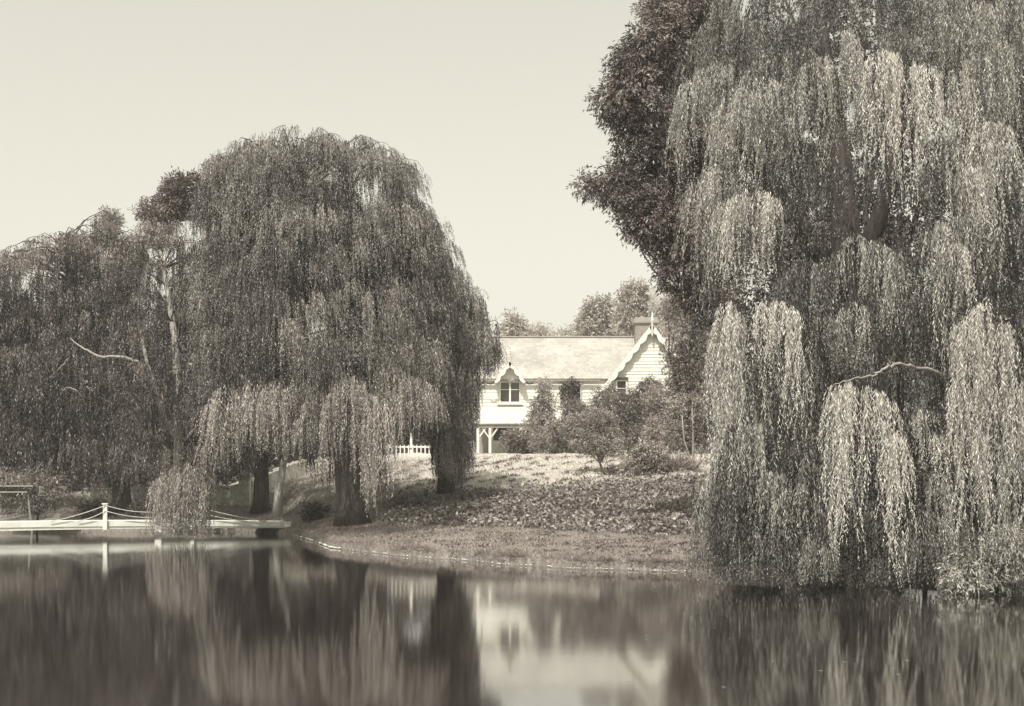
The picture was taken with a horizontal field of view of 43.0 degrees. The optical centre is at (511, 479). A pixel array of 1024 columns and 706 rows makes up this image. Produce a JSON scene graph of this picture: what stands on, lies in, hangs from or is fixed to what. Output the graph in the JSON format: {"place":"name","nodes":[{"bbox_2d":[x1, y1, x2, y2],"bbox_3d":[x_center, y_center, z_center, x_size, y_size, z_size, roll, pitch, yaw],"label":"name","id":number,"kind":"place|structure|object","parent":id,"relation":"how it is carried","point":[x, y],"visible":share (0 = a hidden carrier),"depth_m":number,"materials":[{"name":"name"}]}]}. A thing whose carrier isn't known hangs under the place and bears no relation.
{"place":"outdoors","nodes":[
{"label":"outdoors","id":0,"kind":"place"},
{"bbox_2d":[0,452,979,582],"bbox_3d":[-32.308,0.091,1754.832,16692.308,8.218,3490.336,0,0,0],"label":"ground","id":1,"kind":"structure","parent":0,"point":[57,515],"depth_m":48.71,"materials":[{"name":"soil"}]},
{"bbox_2d":[0,485,35,532],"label":"plank landing","id":2,"kind":"object","parent":1,"relation":"on","point":[27,492],"visible":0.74,"depth_m":48.67,"materials":[{"name":"wood"}]},
{"bbox_2d":[0,463,73,531],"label":"waterside shrub","id":3,"kind":"object","parent":1,"relation":"on","point":[44,496],"visible":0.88,"depth_m":49.83,"materials":[{"name":"grey plant"}]},
{"bbox_2d":[0,210,158,512],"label":"willow tree","id":4,"kind":"object","parent":1,"relation":"on","point":[36,359],"visible":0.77,"depth_m":53.43,"materials":[{"name":"grey plant"}]},
{"bbox_2d":[74,492,119,518],"bbox_3d":[-17.231,1.252,53.972,1.848,1.656,1.728,0,0,36],"label":"bank bush","id":5,"kind":"object","parent":1,"relation":"on","point":[89,505],"visible":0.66,"depth_m":53.64,"materials":[{"name":"grey plant"}]},
{"bbox_2d":[35,391,165,491],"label":"evergreen tree","id":6,"kind":"object","parent":1,"relation":"on","point":[140,481],"visible":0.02,"depth_m":74.43,"materials":[{"name":"grey plant"}]},
{"bbox_2d":[93,204,128,487],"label":"sapling","id":7,"kind":"object","parent":1,"relation":"on","point":[117,219],"visible":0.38,"depth_m":65.85,"materials":[{"name":"grey plant"}]},
{"bbox_2d":[123,496,156,519],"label":"bank bush","id":8,"kind":"object","parent":1,"relation":"on","point":[137,505],"visible":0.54,"depth_m":53.19,"materials":[{"name":"grey plant"}]},
{"bbox_2d":[0,503,290,532],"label":"footbridge","id":9,"kind":"object","parent":1,"relation":"on","point":[105,523],"visible":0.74,"depth_m":45.88,"materials":[{"name":"white wood"}]},
{"bbox_2d":[125,378,170,480],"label":"evergreen tree","id":10,"kind":"object","parent":1,"relation":"on","point":[156,424],"depth_m":82.86,"materials":[{"name":"grey plant"}]},
{"bbox_2d":[77,217,254,511],"bbox_3d":[-14.103,-4.436,52.143,7.681,12.629,10.629,0,0,0],"label":"willow tree","id":11,"kind":"object","parent":1,"relation":"on","point":[149,382],"visible":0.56,"depth_m":50.52,"materials":[{"name":"grey plant"}]},
{"bbox_2d":[127,154,251,480],"bbox_3d":[-14.813,-7.174,60.062,5.816,16.167,2.593,0,0,-13],"label":"gum tree","id":12,"kind":"object","parent":1,"relation":"on","point":[172,199],"visible":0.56,"depth_m":59.62,"materials":[{"name":"grey plant"}]},
{"bbox_2d":[84,460,306,507],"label":"garden wall","id":13,"kind":"structure","parent":1,"relation":"on","point":[227,498],"depth_m":57.71,"materials":[{"name":"stone"}]},
{"bbox_2d":[153,427,298,485],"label":"evergreen tree","id":14,"kind":"object","parent":1,"relation":"on","point":[270,467],"visible":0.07,"depth_m":75.45,"materials":[{"name":"grey plant"}]},
{"bbox_2d":[59,459,422,545],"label":"bank grass","id":15,"kind":"structure","parent":1,"relation":"on","point":[408,529],"depth_m":52.37,"materials":[{"name":"grey plant"}]},
{"bbox_2d":[238,473,250,506],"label":"garden pillar","id":16,"kind":"structure","parent":1,"relation":"on","point":[244,492],"depth_m":56.60,"materials":[{"name":"stone"}]},
{"bbox_2d":[158,269,345,513],"bbox_3d":[-10.611,-4.019,52.634,8.065,10.827,9.581,0,0,0],"label":"willow tree","id":17,"kind":"object","parent":1,"relation":"on","point":[261,504],"visible":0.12,"depth_m":50.52,"materials":[{"name":"grey plant"}]},
{"bbox_2d":[272,434,290,517],"bbox_3d":[-8.924,-1.358,52.521,1.935,5.774,2.467,0,0,0],"label":"leaning tree","id":18,"kind":"object","parent":1,"relation":"on","point":[277,510],"depth_m":51.39,"materials":[{"name":"grey plant"}]},
{"bbox_2d":[144,125,467,537],"bbox_3d":[-6.854,-5.209,43.231,10.728,14.288,12.633,0,0,0],"label":"willow tree","id":19,"kind":"object","parent":1,"relation":"on","point":[341,405],"visible":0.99,"depth_m":41.35,"materials":[{"name":"grey plant"}]},
{"bbox_2d":[296,498,334,523],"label":"bank bush","id":20,"kind":"object","parent":1,"relation":"on","point":[314,511],"visible":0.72,"depth_m":47.21,"materials":[{"name":"grey plant"}]},
{"bbox_2d":[279,382,382,464],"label":"evergreen tree","id":21,"kind":"object","parent":1,"relation":"on","point":[322,455],"visible":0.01,"depth_m":79.49,"materials":[{"name":"grey plant"}]},
{"bbox_2d":[359,383,431,453],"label":"evergreen tree","id":22,"kind":"object","parent":1,"relation":"on","point":[423,441],"visible":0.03,"depth_m":82.24,"materials":[{"name":"grey plant"}]},
{"bbox_2d":[387,433,430,458],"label":"picket fence","id":23,"kind":"object","parent":1,"relation":"on","point":[411,446],"visible":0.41,"depth_m":65.93,"materials":[{"name":"white paint"}]},
{"bbox_2d":[385,195,512,494],"bbox_3d":[-2.657,-5.185,48.240,5.410,11.627,8.812,0,0,0],"label":"willow tree","id":24,"kind":"object","parent":1,"relation":"on","point":[447,450],"visible":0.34,"depth_m":45.81,"materials":[{"name":"grey plant"}]},
{"bbox_2d":[294,535,690,571],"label":"shore gravel","id":25,"kind":"structure","parent":1,"relation":"on","point":[321,543],"depth_m":32.68,"materials":[{"name":"grey gravel"}]},
{"bbox_2d":[493,307,537,335],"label":"distant tree","id":26,"kind":"object","parent":1,"relation":"on","point":[515,327],"visible":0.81,"depth_m":117.61,"materials":[{"name":"grey plant"}]},
{"bbox_2d":[498,423,536,453],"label":"veranda shrub","id":27,"kind":"object","parent":1,"relation":"on","point":[518,443],"visible":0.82,"depth_m":69.68,"materials":[{"name":"grey plant"}]},
{"bbox_2d":[515,374,564,454],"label":"conifer shrub","id":28,"kind":"object","parent":1,"relation":"on","point":[538,420],"visible":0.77,"depth_m":68.60,"materials":[{"name":"grey plant"}]},
{"bbox_2d":[525,320,555,335],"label":"distant tree","id":29,"kind":"object","parent":1,"relation":"on","point":[542,330],"visible":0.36,"depth_m":139.26,"materials":[{"name":"grey plant"}]},
{"bbox_2d":[382,453,714,492],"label":"tussock grass","id":30,"kind":"structure","parent":1,"relation":"on","point":[517,475],"depth_m":54.15,"materials":[{"name":"grey plant"}]},
{"bbox_2d":[551,322,574,335],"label":"distant tree","id":31,"kind":"object","parent":1,"relation":"on","point":[564,332],"visible":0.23,"depth_m":149.61,"materials":[{"name":"grey plant"}]},
{"bbox_2d":[538,394,589,453],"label":"laurel bush","id":32,"kind":"object","parent":1,"relation":"on","point":[555,432],"visible":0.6,"depth_m":67.00,"materials":[{"name":"grey plant"}]},
{"bbox_2d":[456,312,701,454],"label":"house","id":33,"kind":"structure","parent":1,"relation":"on","point":[593,362],"depth_m":74.98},
{"bbox_2d":[491,428,508,452],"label":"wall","id":34,"kind":"structure","parent":33,"relation":"in","point":[495,446],"depth_m":74.93,"materials":[{"name":"white paint"}]},
{"bbox_2d":[497,381,522,404],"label":"window","id":35,"kind":"structure","parent":33,"relation":"in","point":[509,391],"depth_m":74.97,"materials":[{"name":"white paint"}]},
{"bbox_2d":[557,376,581,406],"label":"climbing ivy","id":36,"kind":"object","parent":33,"relation":"attached to","point":[569,388],"visible":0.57,"depth_m":74.61,"materials":[{"name":"grey plant"}]},
{"bbox_2d":[575,381,580,399],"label":"window","id":37,"kind":"structure","parent":33,"relation":"in","point":[579,389],"depth_m":74.97,"materials":[{"name":"white paint"}]},
{"bbox_2d":[615,377,627,403],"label":"window","id":38,"kind":"structure","parent":33,"relation":"in","point":[621,382],"depth_m":72.97,"materials":[{"name":"white paint"}]},
{"bbox_2d":[558,401,632,469],"bbox_3d":[3.366,-1.717,52.621,3.041,3.090,2.024,0,0,0],"label":"tree","id":39,"kind":"object","parent":1,"relation":"on","point":[595,425],"visible":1,"depth_m":52.45,"materials":[{"name":"grey plant"}]},
{"bbox_2d":[568,291,631,335],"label":"beech tree","id":40,"kind":"object","parent":1,"relation":"on","point":[593,319],"visible":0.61,"depth_m":111.29,"materials":[{"name":"grey plant"}]},
{"bbox_2d":[594,463,622,474],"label":"bush","id":41,"kind":"object","parent":1,"relation":"on","point":[612,468],"visible":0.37,"depth_m":52.20,"materials":[{"name":"grey plant"}]},
{"bbox_2d":[586,380,665,453],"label":"camellia bush","id":42,"kind":"object","parent":1,"relation":"on","point":[629,409],"visible":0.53,"depth_m":65.68,"materials":[{"name":"grey plant"}]},
{"bbox_2d":[607,274,675,337],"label":"poplar tree","id":43,"kind":"object","parent":1,"relation":"on","point":[637,300],"visible":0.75,"depth_m":105.36,"materials":[{"name":"grey plant"}]},
{"bbox_2d":[616,437,677,476],"bbox_3d":[5.318,-0.692,51.415,2.422,2.169,1.929,0,0,0],"label":"rose bush","id":44,"kind":"object","parent":1,"relation":"on","point":[648,457],"visible":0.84,"depth_m":51.00,"materials":[{"name":"grey plant"}]},
{"bbox_2d":[640,412,665,451],"bbox_3d":[6.319,-1.828,58.001,1.230,2.467,1.134,0,0,0],"label":"slender shrub","id":45,"kind":"object","parent":1,"relation":"on","point":[655,433],"visible":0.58,"depth_m":57.92,"materials":[{"name":"grey plant"}]},
{"bbox_2d":[635,373,681,453],"bbox_3d":[7.457,-3.318,65.065,2.544,4.453,3.230,0,0,0],"label":"lilac bush","id":46,"kind":"object","parent":1,"relation":"on","point":[652,391],"visible":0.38,"depth_m":64.77,"materials":[{"name":"grey plant"}]},
{"bbox_2d":[566,0,765,515],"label":"elm tree","id":47,"kind":"object","parent":1,"relation":"on","point":[666,31],"visible":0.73,"depth_m":33.75,"materials":[{"name":"grey plant"}]},
{"bbox_2d":[387,452,974,495],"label":"dry grass","id":48,"kind":"structure","parent":1,"relation":"on","point":[482,473],"depth_m":54.66,"materials":[{"name":"grey plant"}]},
{"bbox_2d":[664,448,707,472],"bbox_3d":[6.636,-0.672,51.499,2.315,1.152,1.797,0,0,0],"label":"yucca plant","id":49,"kind":"object","parent":1,"relation":"on","point":[685,463],"visible":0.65,"depth_m":51.21,"materials":[{"name":"grey plant"}]},
{"bbox_2d":[650,293,722,454],"bbox_3d":[8.452,-4.840,61.818,4.064,9.002,3.680,0,0,0],"label":"garden tree","id":50,"kind":"object","parent":1,"relation":"on","point":[680,372],"visible":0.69,"depth_m":61.56,"materials":[{"name":"grey plant"}]},
{"bbox_2d":[655,283,731,415],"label":"backdrop tree","id":51,"kind":"object","parent":1,"relation":"on","point":[661,318],"visible":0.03,"depth_m":99.73,"materials":[{"name":"grey plant"}]},
{"bbox_2d":[682,408,705,463],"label":"bare sapling","id":52,"kind":"object","parent":1,"relation":"on","point":[692,439],"visible":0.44,"depth_m":51.98,"materials":[{"name":"grey plant"}]},
{"bbox_2d":[379,470,1014,535],"bbox_3d":[7.576,0.518,42.612,25.082,2.077,18.932,0,0,0],"label":"ivy","id":53,"kind":"object","parent":1,"relation":"on","point":[515,505],"visible":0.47,"depth_m":42.83,"materials":[{"name":"grey plant"}]},
{"bbox_2d":[706,0,906,467],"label":"laurel tree","id":54,"kind":"object","parent":1,"relation":"on","point":[758,296],"visible":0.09,"depth_m":45.56,"materials":[{"name":"grey plant"}]},
{"bbox_2d":[711,420,967,571],"bbox_3d":[6.638,0.531,26.613,2.137,3.505,5.778,0,0,-44],"label":"holly bush","id":55,"kind":"object","parent":1,"relation":"on","point":[918,463],"visible":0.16,"depth_m":24.84,"materials":[{"name":"grey plant"}]},
{"bbox_2d":[659,0,1023,591],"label":"willow tree","id":56,"kind":"object","parent":1,"relation":"on","point":[868,424],"visible":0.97,"depth_m":24.67,"materials":[{"name":"grey plant"}]},
{"bbox_2d":[789,552,910,586],"bbox_3d":[6.462,1.972,25.085,2.481,1.289,1.595,0,0,21],"label":"undergrowth bush","id":57,"kind":"object","parent":1,"relation":"on","point":[847,582],"visible":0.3,"depth_m":24.67,"materials":[{"name":"grey plant"}]},
{"bbox_2d":[761,0,1004,461],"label":"laurel tree","id":58,"kind":"object","parent":1,"relation":"on","point":[889,231],"visible":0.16,"depth_m":43.93,"materials":[{"name":"grey plant"}]},
{"bbox_2d":[905,0,1023,467],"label":"laurel tree","id":59,"kind":"object","parent":1,"relation":"on","point":[1012,275],"visible":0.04,"depth_m":42.76,"materials":[{"name":"grey plant"}]},
{"bbox_2d":[930,517,1023,595],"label":"lakeside shrub","id":60,"kind":"object","parent":1,"relation":"on","point":[970,582],"visible":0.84,"depth_m":22.74,"materials":[{"name":"grey plant"}]},
{"bbox_2d":[285,509,713,568],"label":"lawn grass","id":61,"kind":"structure","parent":0,"point":[577,536],"depth_m":34.65,"materials":[{"name":"grey plant"}]},
{"bbox_2d":[0,531,1023,705],"bbox_3d":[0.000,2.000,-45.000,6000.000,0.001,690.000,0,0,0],"label":"water","id":62,"kind":"structure","parent":0,"point":[138,618],"depth_m":16.94,"materials":[{"name":"black liquid"}]},
{"bbox_2d":[0,0,1023,453],"label":"sky","id":63,"kind":"structure","parent":0,"point":[99,99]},
{"bbox_2d":[297,525,737,569],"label":"shore grass","id":64,"kind":"structure","parent":0,"point":[567,556],"depth_m":30.75,"materials":[{"name":"grey plant"}]}
]}

